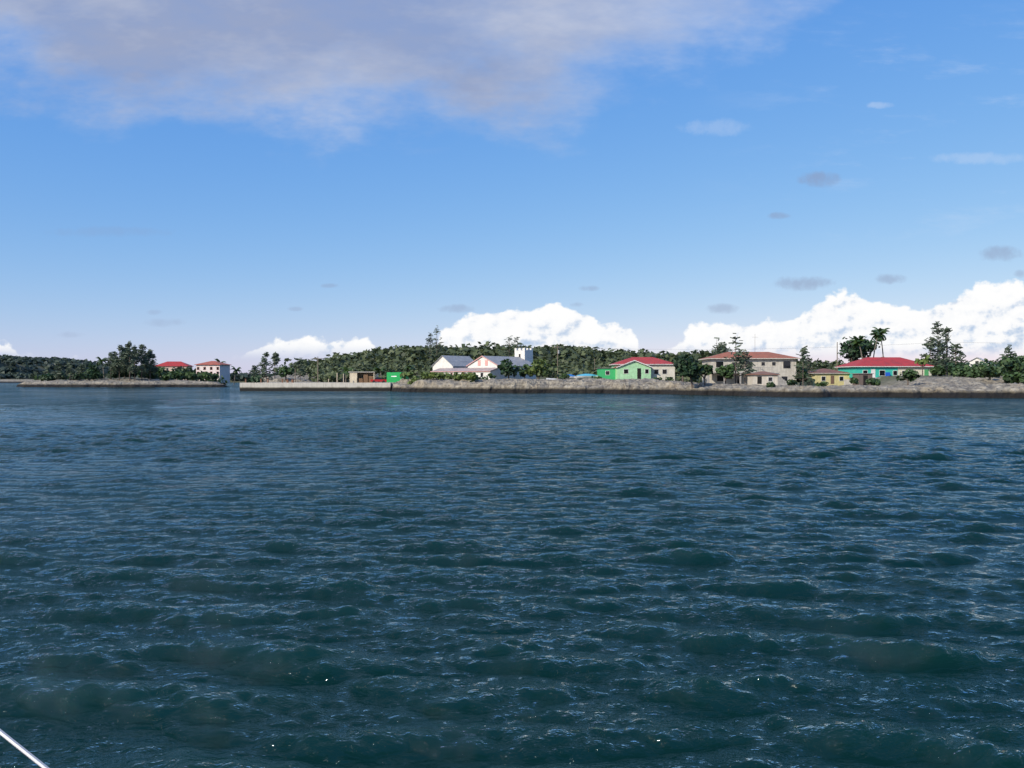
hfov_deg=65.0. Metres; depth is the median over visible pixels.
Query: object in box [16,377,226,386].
island terrain
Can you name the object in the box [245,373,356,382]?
posts
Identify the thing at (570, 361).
hill scrub foliage
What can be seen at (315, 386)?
quay concrete
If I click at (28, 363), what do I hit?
forested hill
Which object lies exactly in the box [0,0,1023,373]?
sky
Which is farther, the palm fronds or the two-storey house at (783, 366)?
the palm fronds
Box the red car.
[370,377,386,382]
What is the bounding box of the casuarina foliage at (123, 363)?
[40,321,1016,384]
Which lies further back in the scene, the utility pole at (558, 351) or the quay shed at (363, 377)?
the utility pole at (558, 351)
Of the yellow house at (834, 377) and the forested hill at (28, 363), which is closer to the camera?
the yellow house at (834, 377)
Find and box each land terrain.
[0,379,244,382]
[263,360,1023,397]
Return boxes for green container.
[387,372,408,382]
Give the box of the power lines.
[298,342,970,368]
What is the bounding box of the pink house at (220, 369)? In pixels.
[194,361,229,382]
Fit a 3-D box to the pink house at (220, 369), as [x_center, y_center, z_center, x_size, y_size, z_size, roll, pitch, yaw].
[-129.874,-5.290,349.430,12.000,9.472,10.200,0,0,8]
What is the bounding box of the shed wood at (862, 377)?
[851,373,873,384]
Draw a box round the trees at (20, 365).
[0,362,135,373]
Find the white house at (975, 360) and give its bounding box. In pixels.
[965,357,990,365]
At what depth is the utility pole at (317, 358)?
211.91 m
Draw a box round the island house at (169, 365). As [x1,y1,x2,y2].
[155,361,193,379]
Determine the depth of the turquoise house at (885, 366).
172.19 m
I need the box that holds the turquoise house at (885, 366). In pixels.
[834,357,933,378]
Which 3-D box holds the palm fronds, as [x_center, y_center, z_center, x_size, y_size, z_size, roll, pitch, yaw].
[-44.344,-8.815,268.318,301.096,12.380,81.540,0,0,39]
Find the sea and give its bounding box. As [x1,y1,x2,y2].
[0,382,1023,767]
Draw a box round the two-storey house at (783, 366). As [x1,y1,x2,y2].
[698,352,800,384]
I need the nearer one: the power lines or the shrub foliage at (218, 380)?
the power lines
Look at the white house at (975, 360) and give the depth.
230.24 m
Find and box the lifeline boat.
[0,729,48,767]
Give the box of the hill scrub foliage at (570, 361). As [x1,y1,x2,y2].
[284,341,1019,382]
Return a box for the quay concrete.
[240,383,390,390]
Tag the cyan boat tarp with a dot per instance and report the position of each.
(581, 376)
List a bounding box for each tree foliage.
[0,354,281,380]
[34,354,1023,387]
[400,355,931,384]
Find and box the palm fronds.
[96,327,889,374]
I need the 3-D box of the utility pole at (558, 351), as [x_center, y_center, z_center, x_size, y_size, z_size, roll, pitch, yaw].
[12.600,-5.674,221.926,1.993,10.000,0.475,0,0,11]
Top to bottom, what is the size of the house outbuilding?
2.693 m
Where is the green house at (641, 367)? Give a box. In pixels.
[596,357,674,380]
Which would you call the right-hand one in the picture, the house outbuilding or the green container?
the house outbuilding
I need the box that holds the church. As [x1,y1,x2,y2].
[430,348,535,378]
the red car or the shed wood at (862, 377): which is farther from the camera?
the red car
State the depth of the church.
220.58 m
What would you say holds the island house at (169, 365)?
on the island terrain at (126, 382)
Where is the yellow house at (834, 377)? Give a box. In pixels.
[799,369,851,385]
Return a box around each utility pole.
[314,357,321,382]
[554,345,559,378]
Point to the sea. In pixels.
(230, 576)
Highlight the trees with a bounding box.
[41,324,1023,387]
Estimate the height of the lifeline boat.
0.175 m
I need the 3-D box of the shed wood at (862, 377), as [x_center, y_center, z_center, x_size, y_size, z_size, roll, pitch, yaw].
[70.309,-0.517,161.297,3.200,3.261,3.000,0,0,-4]
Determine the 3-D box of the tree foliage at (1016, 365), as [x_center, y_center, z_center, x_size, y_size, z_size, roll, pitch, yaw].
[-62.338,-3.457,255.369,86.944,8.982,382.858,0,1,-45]
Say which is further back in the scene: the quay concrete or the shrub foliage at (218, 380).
the shrub foliage at (218, 380)
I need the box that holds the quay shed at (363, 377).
[349,372,377,382]
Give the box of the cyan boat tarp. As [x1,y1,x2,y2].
[575,374,597,379]
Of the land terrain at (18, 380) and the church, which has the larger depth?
the land terrain at (18, 380)
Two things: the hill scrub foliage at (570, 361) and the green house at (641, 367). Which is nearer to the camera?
the green house at (641, 367)
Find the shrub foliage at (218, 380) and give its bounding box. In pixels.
[174,369,226,384]
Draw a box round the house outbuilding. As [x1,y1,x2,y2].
[745,371,779,384]
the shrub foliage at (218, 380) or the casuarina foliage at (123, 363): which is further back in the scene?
the shrub foliage at (218, 380)

